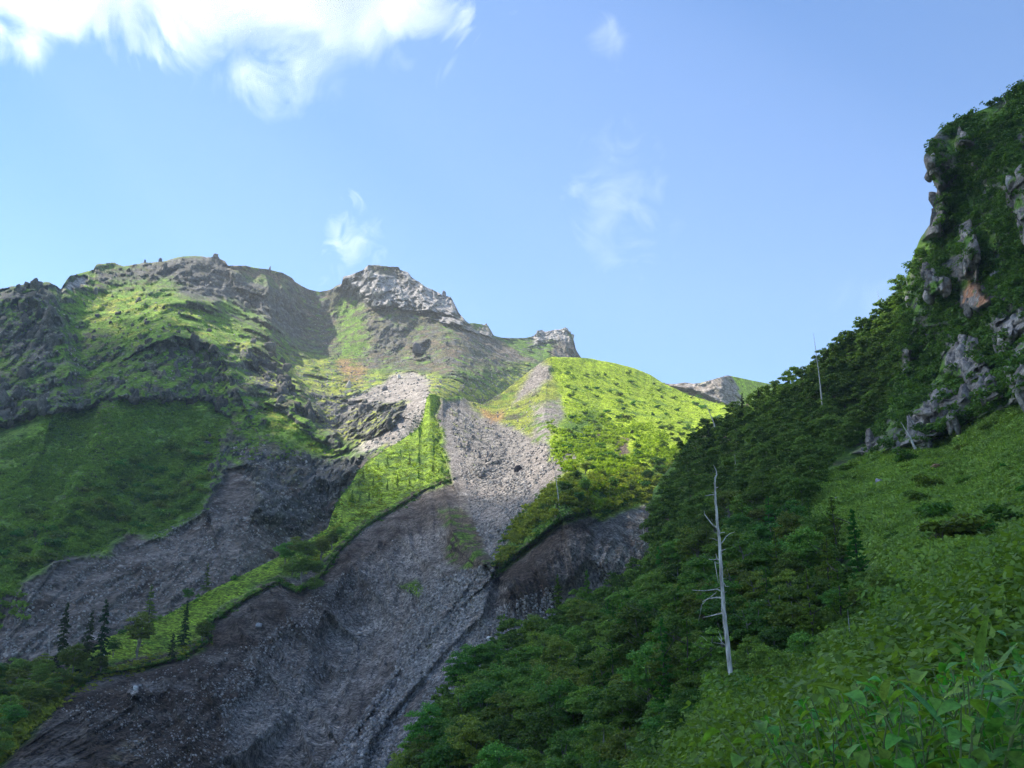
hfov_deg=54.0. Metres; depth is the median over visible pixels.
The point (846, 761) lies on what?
knotweed
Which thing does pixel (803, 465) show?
broadleaf tree
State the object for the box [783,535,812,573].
larch tree
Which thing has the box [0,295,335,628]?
hillside scrub
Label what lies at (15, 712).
broadleaf tree
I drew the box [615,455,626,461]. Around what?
shrub
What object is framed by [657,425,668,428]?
shrub
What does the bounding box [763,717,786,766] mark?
knotweed
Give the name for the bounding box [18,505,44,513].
shrub
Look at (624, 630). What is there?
broadleaf tree
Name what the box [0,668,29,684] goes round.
broadleaf tree
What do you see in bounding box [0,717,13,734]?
broadleaf tree
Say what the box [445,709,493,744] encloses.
broadleaf tree
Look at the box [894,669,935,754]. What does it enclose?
knotweed
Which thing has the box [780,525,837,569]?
broadleaf tree
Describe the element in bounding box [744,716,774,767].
knotweed
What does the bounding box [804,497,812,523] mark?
larch tree
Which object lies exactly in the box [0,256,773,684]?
mountain
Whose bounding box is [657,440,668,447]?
shrub
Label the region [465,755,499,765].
broadleaf tree
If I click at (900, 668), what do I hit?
knotweed
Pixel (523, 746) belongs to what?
broadleaf tree
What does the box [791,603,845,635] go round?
broadleaf tree
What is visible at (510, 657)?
broadleaf tree
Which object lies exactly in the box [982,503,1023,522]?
shrub
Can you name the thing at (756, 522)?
broadleaf tree
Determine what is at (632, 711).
broadleaf tree
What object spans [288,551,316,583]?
broadleaf tree
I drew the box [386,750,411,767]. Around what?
broadleaf tree
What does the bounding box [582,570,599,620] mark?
larch tree
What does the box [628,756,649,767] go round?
broadleaf tree
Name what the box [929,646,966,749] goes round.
bamboo grass
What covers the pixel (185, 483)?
shrub
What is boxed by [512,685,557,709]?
broadleaf tree
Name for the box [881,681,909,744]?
knotweed
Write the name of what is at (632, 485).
broadleaf tree
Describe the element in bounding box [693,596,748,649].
broadleaf tree
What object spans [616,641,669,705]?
broadleaf tree
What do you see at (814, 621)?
larch tree
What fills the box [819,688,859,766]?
knotweed
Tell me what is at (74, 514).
shrub
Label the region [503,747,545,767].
broadleaf tree
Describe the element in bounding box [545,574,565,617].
larch tree
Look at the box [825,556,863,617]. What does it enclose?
larch tree
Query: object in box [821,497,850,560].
larch tree
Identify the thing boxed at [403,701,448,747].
broadleaf tree
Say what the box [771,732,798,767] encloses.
knotweed
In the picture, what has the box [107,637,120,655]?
broadleaf tree
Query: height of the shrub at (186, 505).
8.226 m
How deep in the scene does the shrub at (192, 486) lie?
605.21 m
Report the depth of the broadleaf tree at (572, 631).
154.41 m
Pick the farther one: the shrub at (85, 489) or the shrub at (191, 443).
the shrub at (191, 443)
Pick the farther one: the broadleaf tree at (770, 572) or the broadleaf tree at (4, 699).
the broadleaf tree at (4, 699)
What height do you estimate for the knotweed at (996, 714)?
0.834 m
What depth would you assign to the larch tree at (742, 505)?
162.11 m
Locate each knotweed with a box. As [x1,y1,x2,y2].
[700,727,754,767]
[737,717,761,767]
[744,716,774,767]
[749,720,785,767]
[760,715,809,767]
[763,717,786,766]
[763,733,777,767]
[764,729,782,767]
[771,709,799,766]
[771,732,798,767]
[776,715,812,767]
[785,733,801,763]
[791,704,818,767]
[793,698,836,759]
[795,722,816,767]
[796,717,813,765]
[798,698,836,765]
[799,710,832,767]
[800,703,830,765]
[803,696,842,767]
[808,705,832,767]
[811,702,842,759]
[812,720,828,767]
[816,695,849,767]
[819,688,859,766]
[819,730,850,767]
[823,696,858,767]
[828,703,846,762]
[829,718,843,763]
[835,695,857,755]
[837,690,872,767]
[837,722,867,767]
[838,711,866,761]
[839,691,856,729]
[840,689,893,767]
[844,699,879,761]
[850,685,897,767]
[851,683,899,765]
[852,681,894,767]
[857,691,875,749]
[862,676,920,766]
[865,679,901,767]
[868,709,894,767]
[868,712,913,767]
[873,674,932,733]
[878,678,897,721]
[879,673,921,767]
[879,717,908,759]
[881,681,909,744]
[882,681,902,767]
[885,701,923,767]
[888,689,925,755]
[889,697,931,767]
[892,681,912,766]
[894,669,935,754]
[898,664,928,721]
[898,688,912,767]
[899,684,924,767]
[903,700,941,767]
[906,687,929,761]
[909,701,942,763]
[910,668,949,766]
[914,680,942,759]
[916,699,952,767]
[918,666,969,749]
[921,683,959,767]
[924,649,959,722]
[925,674,953,760]
[931,681,958,766]
[934,676,954,747]
[936,699,977,767]
[938,662,972,706]
[938,686,978,767]
[939,667,965,749]
[939,694,985,756]
[943,668,958,747]
[943,670,981,764]
[945,662,993,766]
[953,679,990,763]
[953,681,993,749]
[955,680,1018,767]
[960,651,979,680]
[960,690,998,746]
[962,673,990,746]
[972,653,1016,748]
[972,684,997,761]
[974,659,992,739]
[975,661,989,736]
[976,661,1004,738]
[977,670,1003,766]
[987,696,1023,767]
[994,688,1023,767]
[995,696,1023,767]
[996,670,1017,746]
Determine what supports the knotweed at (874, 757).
on the thicket
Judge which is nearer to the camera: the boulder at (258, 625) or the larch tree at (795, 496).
the larch tree at (795, 496)
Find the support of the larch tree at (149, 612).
on the gully slopes
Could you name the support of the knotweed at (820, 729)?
on the thicket
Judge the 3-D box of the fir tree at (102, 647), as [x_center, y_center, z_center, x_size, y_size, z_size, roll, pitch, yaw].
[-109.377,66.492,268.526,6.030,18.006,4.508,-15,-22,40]
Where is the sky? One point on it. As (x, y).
(695, 191)
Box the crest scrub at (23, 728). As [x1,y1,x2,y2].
[0,423,672,762]
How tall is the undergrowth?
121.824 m
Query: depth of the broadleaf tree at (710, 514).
187.10 m
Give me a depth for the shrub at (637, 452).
528.14 m
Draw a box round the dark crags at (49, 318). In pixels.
[0,262,502,518]
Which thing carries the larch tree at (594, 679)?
on the mountainside
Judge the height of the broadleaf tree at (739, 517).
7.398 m
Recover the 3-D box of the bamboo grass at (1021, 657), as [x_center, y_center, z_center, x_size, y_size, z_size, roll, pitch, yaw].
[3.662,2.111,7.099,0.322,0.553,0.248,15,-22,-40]
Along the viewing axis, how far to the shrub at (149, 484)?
618.84 m
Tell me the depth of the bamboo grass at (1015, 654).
6.50 m
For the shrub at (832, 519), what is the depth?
128.30 m
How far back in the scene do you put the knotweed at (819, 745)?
4.41 m
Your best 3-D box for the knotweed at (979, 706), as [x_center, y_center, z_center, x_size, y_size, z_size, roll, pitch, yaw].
[1.280,1.236,2.709,0.141,0.844,0.218,-1,-17,4]
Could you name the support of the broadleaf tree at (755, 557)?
on the mountainside
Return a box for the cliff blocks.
[452,126,1023,462]
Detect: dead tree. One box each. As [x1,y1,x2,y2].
[694,465,733,673]
[813,333,823,415]
[901,423,916,449]
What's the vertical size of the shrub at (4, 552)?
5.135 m
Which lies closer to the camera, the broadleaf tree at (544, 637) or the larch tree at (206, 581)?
the broadleaf tree at (544, 637)
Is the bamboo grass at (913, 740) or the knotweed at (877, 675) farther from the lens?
the knotweed at (877, 675)
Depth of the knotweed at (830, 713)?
3.89 m
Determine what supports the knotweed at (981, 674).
on the thicket
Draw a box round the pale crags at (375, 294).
[317,270,573,407]
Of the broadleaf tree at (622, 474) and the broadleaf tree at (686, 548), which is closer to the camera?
the broadleaf tree at (686, 548)
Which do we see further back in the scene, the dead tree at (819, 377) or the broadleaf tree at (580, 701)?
the dead tree at (819, 377)
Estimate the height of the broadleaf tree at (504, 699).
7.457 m
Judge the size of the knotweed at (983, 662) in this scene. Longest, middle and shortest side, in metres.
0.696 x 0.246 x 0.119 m
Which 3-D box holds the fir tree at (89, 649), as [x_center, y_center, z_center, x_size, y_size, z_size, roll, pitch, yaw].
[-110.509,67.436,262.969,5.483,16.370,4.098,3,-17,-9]
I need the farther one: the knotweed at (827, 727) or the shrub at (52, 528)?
the shrub at (52, 528)
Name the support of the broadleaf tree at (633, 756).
on the mountainside
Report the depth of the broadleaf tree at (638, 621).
112.26 m
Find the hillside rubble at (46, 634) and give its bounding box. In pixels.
[1,292,520,658]
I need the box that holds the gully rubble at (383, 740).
[61,372,645,767]
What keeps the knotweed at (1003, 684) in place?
on the hillside
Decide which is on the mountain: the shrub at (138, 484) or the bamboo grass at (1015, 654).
the shrub at (138, 484)
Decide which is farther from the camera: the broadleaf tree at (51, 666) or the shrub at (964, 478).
the broadleaf tree at (51, 666)
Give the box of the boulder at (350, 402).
[347,400,354,404]
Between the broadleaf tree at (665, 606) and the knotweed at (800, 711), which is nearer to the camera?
the knotweed at (800, 711)
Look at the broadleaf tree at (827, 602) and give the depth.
80.50 m
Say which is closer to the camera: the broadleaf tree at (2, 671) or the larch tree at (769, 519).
the larch tree at (769, 519)
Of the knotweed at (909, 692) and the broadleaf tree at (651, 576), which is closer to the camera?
the knotweed at (909, 692)
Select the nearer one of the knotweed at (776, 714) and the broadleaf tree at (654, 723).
the knotweed at (776, 714)
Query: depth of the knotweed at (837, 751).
3.66 m
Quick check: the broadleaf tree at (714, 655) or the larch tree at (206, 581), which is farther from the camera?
the larch tree at (206, 581)
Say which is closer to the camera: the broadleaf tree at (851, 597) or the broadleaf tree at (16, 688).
the broadleaf tree at (851, 597)
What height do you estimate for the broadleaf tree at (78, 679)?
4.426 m
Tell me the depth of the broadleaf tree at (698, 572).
132.98 m
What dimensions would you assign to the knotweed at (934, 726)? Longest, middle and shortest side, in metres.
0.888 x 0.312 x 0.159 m
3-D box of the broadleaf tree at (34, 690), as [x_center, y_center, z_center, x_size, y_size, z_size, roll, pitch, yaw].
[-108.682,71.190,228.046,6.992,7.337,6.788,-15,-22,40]
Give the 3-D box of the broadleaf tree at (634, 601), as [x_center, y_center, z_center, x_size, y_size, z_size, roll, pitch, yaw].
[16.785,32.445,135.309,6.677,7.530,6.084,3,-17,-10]
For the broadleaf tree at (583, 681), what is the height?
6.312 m
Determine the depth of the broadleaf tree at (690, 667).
78.97 m
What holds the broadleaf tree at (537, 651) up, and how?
on the mountainside
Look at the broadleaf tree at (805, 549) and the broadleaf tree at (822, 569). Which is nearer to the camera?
the broadleaf tree at (822, 569)
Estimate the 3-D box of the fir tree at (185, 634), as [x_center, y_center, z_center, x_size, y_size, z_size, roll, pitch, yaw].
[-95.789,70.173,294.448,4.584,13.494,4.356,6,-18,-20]
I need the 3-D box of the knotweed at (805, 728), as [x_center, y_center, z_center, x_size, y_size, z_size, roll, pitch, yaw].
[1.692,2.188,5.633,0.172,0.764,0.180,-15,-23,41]
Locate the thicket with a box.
[620,512,1023,767]
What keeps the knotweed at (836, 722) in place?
on the thicket
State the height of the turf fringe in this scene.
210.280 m
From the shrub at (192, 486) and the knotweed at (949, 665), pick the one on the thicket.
the knotweed at (949, 665)
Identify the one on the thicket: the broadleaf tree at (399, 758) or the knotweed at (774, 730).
the knotweed at (774, 730)
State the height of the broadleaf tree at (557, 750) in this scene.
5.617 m
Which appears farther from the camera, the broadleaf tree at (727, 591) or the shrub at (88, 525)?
the shrub at (88, 525)
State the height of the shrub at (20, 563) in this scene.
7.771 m
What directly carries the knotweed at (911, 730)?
on the hillside
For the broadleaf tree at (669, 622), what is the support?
on the mountainside
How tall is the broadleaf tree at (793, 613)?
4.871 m
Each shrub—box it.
[0,549,9,556]
[9,528,25,536]
[9,553,29,568]
[17,546,32,552]
[17,554,46,563]
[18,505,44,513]
[27,526,42,536]
[33,548,62,560]
[38,537,67,547]
[39,523,58,530]
[65,510,79,518]
[71,501,87,508]
[79,486,100,493]
[79,520,97,529]
[91,496,117,509]
[102,462,121,470]
[109,513,131,521]
[111,527,127,531]
[115,482,127,489]
[127,455,143,462]
[132,482,141,486]
[134,495,153,501]
[137,524,152,528]
[143,482,162,489]
[153,465,169,472]
[153,500,167,507]
[153,508,179,519]
[154,493,169,499]
[164,440,181,448]
[169,473,180,479]
[174,499,196,509]
[176,479,193,487]
[180,449,198,460]
[187,442,198,446]
[189,483,196,491]
[194,471,214,479]
[195,487,211,493]
[196,436,217,441]
[197,452,212,459]
[583,434,595,438]
[585,456,605,462]
[595,442,605,447]
[603,451,617,457]
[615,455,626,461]
[621,414,631,418]
[632,448,643,455]
[634,461,649,466]
[636,480,650,485]
[646,459,657,464]
[652,465,666,470]
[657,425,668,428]
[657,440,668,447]
[824,514,846,526]
[837,461,858,470]
[882,531,899,538]
[890,447,918,461]
[901,489,930,499]
[911,473,946,487]
[914,501,955,517]
[916,513,994,539]
[953,475,973,482]
[955,519,997,534]
[976,421,999,429]
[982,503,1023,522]
[1015,484,1023,491]
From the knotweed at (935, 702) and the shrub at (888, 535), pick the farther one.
the shrub at (888, 535)
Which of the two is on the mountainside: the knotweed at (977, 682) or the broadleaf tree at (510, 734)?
the broadleaf tree at (510, 734)
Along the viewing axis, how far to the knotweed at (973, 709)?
3.21 m
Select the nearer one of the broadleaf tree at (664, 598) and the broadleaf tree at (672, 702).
the broadleaf tree at (672, 702)
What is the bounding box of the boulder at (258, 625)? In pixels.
[255,623,261,627]
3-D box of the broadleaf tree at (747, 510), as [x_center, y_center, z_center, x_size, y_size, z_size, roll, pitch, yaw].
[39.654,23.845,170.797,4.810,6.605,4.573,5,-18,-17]
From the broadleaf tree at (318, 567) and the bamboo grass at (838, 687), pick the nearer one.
the bamboo grass at (838, 687)
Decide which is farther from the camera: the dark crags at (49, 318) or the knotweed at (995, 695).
the dark crags at (49, 318)
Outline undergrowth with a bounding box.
[434,289,1004,765]
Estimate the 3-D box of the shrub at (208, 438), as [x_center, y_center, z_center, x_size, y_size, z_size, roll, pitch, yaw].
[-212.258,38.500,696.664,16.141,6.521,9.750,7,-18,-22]
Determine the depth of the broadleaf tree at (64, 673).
249.08 m
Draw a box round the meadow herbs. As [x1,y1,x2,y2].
[808,403,1023,592]
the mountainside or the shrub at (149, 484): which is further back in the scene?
the shrub at (149, 484)
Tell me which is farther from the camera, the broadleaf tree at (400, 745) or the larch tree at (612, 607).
the larch tree at (612, 607)
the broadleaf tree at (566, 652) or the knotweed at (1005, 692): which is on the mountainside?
the broadleaf tree at (566, 652)
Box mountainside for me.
[457,100,1023,722]
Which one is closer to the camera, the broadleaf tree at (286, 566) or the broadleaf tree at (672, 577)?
the broadleaf tree at (672, 577)
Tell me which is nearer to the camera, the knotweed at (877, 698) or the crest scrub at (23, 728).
the knotweed at (877, 698)
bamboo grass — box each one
[805,682,927,739]
[845,675,918,767]
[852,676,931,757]
[886,679,1020,746]
[894,719,945,766]
[899,681,997,767]
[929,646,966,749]
[940,720,1017,766]
[945,640,972,667]
[948,629,1005,687]
[949,690,1021,767]
[950,613,1020,747]
[959,633,1023,741]
[959,684,1016,767]
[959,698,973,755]
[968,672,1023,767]
[975,688,1023,766]
[977,666,1023,767]
[978,676,1023,767]
[988,642,1017,695]
[995,630,1023,679]
[1008,665,1023,691]
[1010,665,1023,694]
[1015,646,1023,671]
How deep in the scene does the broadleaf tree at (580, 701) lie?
99.25 m
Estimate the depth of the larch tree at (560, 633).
168.45 m
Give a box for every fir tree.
[49,603,77,672]
[75,610,102,672]
[89,599,111,662]
[167,633,177,657]
[176,600,191,645]
[704,421,712,445]
[738,393,744,425]
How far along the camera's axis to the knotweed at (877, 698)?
4.20 m
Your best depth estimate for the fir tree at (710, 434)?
309.15 m
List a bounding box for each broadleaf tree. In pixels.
[0,662,7,677]
[0,663,9,680]
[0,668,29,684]
[0,680,13,696]
[0,683,12,692]
[0,695,22,707]
[0,702,29,729]
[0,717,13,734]
[0,730,15,754]
[5,657,31,677]
[9,677,38,695]
[17,682,50,705]
[18,659,37,672]
[19,700,43,717]
[27,663,50,683]
[32,652,54,666]
[36,658,56,670]
[41,687,61,699]
[42,676,66,692]
[50,667,73,683]
[57,643,91,672]
[57,653,71,669]
[71,672,88,684]
[92,655,109,671]
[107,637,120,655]
[124,611,155,659]
[182,588,194,598]
[195,619,215,640]
[273,542,296,561]
[282,556,303,574]
[287,536,302,555]
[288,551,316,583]
[291,539,318,556]
[304,560,325,577]
[306,577,324,592]
[313,538,331,559]
[325,529,339,548]
[335,526,345,534]
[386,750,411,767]
[391,747,420,765]
[397,731,425,753]
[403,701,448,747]
[403,733,444,767]
[414,733,475,767]
[428,716,459,745]
[436,685,475,726]
[441,650,477,686]
[444,713,494,767]
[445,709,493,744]
[450,673,482,705]
[456,679,506,714]
[459,643,493,666]
[464,668,493,687]
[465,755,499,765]
[467,729,503,754]
[472,739,530,767]
[477,640,507,664]
[477,662,517,703]
[477,713,518,750]
[479,689,528,729]
[488,659,507,670]
[493,559,502,568]
[495,674,534,704]
[500,649,535,668]
[500,661,550,688]
[501,719,537,750]
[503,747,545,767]
[504,737,530,760]
[504,755,561,767]
[508,690,553,746]
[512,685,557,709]
[515,645,550,668]
[516,613,547,643]
[516,704,571,755]
[521,659,547,684]
[525,629,561,666]
[525,666,557,685]
[525,676,581,724]
[533,663,584,704]
[539,635,576,667]
[542,624,570,646]
[543,728,591,766]
[544,749,603,767]
[549,723,600,759]
[552,690,583,725]
[557,481,571,490]
[557,646,581,669]
[561,625,586,651]
[563,667,602,696]
[564,684,598,721]
[565,596,604,628]
[569,470,582,477]
[570,642,604,670]
[570,719,637,763]
[571,492,585,500]
[578,477,591,489]
[579,608,616,638]
[579,647,630,687]
[580,462,591,473]
[582,683,623,731]
[583,596,608,621]
[590,618,635,645]
[591,641,623,670]
[592,680,651,732]
[592,728,643,767]
[599,608,615,621]
[604,602,660,654]
[605,587,636,613]
[608,476,618,485]
[609,668,648,691]
[614,597,656,628]
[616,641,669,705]
[619,471,627,477]
[619,750,653,767]
[623,697,646,731]
[626,480,636,489]
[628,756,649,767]
[631,569,668,604]
[631,574,650,591]
[632,613,668,638]
[632,723,675,758]
[633,690,649,712]
[637,593,669,614]
[637,627,674,659]
[640,469,653,477]
[641,700,676,741]
[643,612,699,657]
[643,696,662,720]
[644,641,686,689]
[647,579,705,632]
[648,564,671,590]
[650,540,679,571]
[655,457,666,466]
[656,561,684,583]
[659,583,692,610]
[660,698,681,720]
[661,538,688,561]
[661,687,701,730]
[669,670,711,698]
[670,650,699,678]
[674,525,717,560]
[674,629,714,656]
[676,580,716,631]
[677,553,732,596]
[678,702,700,722]
[682,626,734,671]
[687,566,714,582]
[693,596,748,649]
[694,523,723,558]
[695,505,728,532]
[696,573,748,615]
[699,541,736,562]
[710,488,742,517]
[710,525,754,560]
[710,559,758,602]
[714,652,749,677]
[720,512,757,536]
[722,530,772,576]
[725,596,749,628]
[726,674,774,702]
[727,598,777,648]
[728,628,748,650]
[731,505,757,524]
[731,634,768,673]
[735,488,769,509]
[736,568,775,600]
[738,520,769,539]
[743,471,779,501]
[745,643,803,678]
[745,668,772,684]
[746,508,776,525]
[750,625,793,652]
[751,539,787,576]
[752,521,781,551]
[753,565,779,584]
[753,585,799,614]
[762,601,820,635]
[763,494,787,519]
[769,568,809,604]
[770,538,792,562]
[770,549,807,585]
[771,510,804,546]
[772,498,806,525]
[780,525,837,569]
[782,477,821,504]
[783,629,821,669]
[786,573,833,606]
[788,454,826,477]
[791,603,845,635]
[797,513,838,552]
[815,563,843,588]
[817,587,844,610]
[828,618,850,628]
[842,587,867,607]
[865,564,901,593]
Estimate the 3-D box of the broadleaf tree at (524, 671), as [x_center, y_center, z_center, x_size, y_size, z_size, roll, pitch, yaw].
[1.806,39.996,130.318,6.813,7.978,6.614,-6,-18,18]
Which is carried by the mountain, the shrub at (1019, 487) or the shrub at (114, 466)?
the shrub at (114, 466)
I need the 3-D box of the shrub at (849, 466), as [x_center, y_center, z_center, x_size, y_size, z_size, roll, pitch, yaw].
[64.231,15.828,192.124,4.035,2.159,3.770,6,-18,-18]
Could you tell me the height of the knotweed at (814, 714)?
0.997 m
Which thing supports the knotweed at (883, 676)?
on the thicket
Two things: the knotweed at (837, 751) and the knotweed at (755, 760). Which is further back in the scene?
the knotweed at (755, 760)
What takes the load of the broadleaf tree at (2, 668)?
on the gully slopes
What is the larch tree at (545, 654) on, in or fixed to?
on the mountainside
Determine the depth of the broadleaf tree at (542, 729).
89.89 m
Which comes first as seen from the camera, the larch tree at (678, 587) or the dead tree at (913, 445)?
the larch tree at (678, 587)
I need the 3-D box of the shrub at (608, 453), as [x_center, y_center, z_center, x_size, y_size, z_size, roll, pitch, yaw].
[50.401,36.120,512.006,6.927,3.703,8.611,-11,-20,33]
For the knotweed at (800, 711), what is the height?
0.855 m
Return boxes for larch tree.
[141,584,157,621]
[199,563,212,590]
[489,646,498,669]
[492,654,506,671]
[531,647,554,675]
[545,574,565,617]
[556,625,564,657]
[572,653,582,677]
[576,670,599,708]
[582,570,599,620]
[591,636,620,688]
[600,599,615,642]
[601,600,630,655]
[608,604,617,644]
[626,600,653,673]
[633,561,647,578]
[638,618,677,701]
[639,637,675,716]
[662,586,689,633]
[664,619,716,703]
[735,500,756,524]
[756,567,773,608]
[759,496,775,525]
[762,532,787,581]
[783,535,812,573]
[786,568,827,644]
[789,490,798,512]
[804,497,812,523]
[809,536,841,590]
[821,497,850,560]
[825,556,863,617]
[831,509,874,589]
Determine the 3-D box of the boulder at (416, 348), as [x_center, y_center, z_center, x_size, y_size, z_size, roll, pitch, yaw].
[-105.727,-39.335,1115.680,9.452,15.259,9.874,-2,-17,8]
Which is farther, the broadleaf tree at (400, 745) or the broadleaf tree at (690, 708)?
the broadleaf tree at (400, 745)
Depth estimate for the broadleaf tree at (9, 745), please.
192.52 m
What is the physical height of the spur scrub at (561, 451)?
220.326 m
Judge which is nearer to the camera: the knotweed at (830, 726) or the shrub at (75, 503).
the knotweed at (830, 726)
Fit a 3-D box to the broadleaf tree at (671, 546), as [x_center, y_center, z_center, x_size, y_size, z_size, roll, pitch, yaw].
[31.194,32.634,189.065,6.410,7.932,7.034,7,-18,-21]
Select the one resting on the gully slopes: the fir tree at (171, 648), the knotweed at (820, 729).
the fir tree at (171, 648)
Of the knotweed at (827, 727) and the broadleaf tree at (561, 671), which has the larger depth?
the broadleaf tree at (561, 671)
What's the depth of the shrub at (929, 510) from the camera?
103.07 m
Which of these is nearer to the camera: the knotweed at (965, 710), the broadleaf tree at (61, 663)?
the knotweed at (965, 710)
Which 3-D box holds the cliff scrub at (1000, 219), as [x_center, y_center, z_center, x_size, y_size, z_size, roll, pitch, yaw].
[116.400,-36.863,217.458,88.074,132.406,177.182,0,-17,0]
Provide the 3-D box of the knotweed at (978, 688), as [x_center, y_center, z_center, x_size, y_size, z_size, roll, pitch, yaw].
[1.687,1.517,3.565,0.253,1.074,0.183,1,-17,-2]
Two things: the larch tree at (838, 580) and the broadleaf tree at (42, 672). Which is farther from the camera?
the broadleaf tree at (42, 672)
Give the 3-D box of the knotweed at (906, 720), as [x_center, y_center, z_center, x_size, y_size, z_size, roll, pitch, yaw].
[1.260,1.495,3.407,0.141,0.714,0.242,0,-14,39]
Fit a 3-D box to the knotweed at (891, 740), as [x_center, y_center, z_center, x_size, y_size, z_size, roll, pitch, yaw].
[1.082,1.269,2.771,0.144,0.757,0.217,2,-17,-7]
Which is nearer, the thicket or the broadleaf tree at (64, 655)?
the thicket
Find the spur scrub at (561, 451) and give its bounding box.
[341,366,724,509]
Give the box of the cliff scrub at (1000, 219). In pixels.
[825,79,1023,451]
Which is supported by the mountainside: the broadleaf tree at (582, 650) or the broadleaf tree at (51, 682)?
the broadleaf tree at (582, 650)
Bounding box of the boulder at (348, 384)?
[345,380,350,387]
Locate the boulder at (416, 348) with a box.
[412,342,420,355]
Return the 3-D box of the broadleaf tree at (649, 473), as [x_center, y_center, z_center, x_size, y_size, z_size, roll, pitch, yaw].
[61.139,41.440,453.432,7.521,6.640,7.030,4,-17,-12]
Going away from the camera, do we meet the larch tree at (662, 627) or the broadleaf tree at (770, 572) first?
the larch tree at (662, 627)
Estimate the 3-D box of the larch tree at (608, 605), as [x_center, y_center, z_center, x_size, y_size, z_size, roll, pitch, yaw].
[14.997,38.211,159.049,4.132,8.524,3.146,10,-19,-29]
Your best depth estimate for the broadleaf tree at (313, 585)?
341.12 m
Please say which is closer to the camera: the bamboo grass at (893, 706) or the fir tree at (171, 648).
the bamboo grass at (893, 706)
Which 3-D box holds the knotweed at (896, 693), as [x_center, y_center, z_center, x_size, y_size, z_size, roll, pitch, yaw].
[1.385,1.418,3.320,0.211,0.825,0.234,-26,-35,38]
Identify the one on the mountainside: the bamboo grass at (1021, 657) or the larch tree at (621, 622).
the larch tree at (621, 622)
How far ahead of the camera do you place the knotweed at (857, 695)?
2.91 m
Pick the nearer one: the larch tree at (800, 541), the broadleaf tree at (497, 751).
the broadleaf tree at (497, 751)
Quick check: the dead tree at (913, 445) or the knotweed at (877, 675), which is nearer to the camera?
the knotweed at (877, 675)
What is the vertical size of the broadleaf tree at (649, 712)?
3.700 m
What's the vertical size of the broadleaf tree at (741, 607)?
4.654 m
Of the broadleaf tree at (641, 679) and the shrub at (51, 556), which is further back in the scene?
the shrub at (51, 556)
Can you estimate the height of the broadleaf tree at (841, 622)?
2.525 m
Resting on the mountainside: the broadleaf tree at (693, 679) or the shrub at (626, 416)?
the broadleaf tree at (693, 679)
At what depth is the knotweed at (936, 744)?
3.10 m
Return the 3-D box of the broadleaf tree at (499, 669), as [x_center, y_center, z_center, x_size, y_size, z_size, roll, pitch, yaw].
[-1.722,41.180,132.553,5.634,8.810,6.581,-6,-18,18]
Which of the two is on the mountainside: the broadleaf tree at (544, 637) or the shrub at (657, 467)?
the broadleaf tree at (544, 637)
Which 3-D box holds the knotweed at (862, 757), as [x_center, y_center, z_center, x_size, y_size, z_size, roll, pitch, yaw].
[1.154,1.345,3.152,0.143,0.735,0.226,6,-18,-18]
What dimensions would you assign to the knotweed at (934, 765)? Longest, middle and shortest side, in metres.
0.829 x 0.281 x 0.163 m
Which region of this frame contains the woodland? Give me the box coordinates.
[410,274,912,760]
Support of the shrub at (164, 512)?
on the mountain
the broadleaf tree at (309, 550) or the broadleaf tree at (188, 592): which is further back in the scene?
the broadleaf tree at (309, 550)
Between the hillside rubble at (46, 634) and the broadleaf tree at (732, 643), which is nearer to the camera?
the broadleaf tree at (732, 643)
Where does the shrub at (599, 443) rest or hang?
on the gully slopes
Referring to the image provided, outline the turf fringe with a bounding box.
[62,394,644,696]
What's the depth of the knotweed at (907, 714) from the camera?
3.27 m
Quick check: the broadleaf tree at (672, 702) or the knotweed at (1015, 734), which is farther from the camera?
the broadleaf tree at (672, 702)
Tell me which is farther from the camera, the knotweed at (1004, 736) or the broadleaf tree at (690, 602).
the broadleaf tree at (690, 602)
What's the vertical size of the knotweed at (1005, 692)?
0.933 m
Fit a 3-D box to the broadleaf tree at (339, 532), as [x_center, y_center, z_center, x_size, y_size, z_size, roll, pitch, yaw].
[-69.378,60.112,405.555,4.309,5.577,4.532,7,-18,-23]
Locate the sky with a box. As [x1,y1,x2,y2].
[0,0,1023,383]
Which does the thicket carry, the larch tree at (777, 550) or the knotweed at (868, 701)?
the knotweed at (868, 701)
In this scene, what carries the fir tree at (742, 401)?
on the mountainside
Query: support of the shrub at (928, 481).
on the mountainside
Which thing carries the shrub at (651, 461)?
on the gully slopes
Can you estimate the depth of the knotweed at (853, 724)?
5.83 m
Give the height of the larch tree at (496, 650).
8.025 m
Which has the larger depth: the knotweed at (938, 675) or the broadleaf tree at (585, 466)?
the broadleaf tree at (585, 466)
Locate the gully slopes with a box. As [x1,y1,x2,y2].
[0,357,736,767]
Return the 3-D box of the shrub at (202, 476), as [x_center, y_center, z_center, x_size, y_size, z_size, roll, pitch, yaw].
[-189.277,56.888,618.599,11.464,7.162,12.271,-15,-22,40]
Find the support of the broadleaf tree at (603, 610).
on the mountainside
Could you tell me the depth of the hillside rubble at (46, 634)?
557.46 m
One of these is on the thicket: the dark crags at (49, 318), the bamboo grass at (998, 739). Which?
the bamboo grass at (998, 739)
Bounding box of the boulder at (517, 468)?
[514,465,521,471]
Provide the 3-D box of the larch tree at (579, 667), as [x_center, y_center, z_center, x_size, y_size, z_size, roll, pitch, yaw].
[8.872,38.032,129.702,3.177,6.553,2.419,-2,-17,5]
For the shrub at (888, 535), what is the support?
on the mountainside
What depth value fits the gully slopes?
322.23 m
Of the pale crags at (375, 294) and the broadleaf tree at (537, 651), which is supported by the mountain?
the pale crags at (375, 294)
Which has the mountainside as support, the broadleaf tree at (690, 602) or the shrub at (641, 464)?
the broadleaf tree at (690, 602)
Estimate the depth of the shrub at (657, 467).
483.54 m
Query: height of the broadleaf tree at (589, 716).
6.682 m

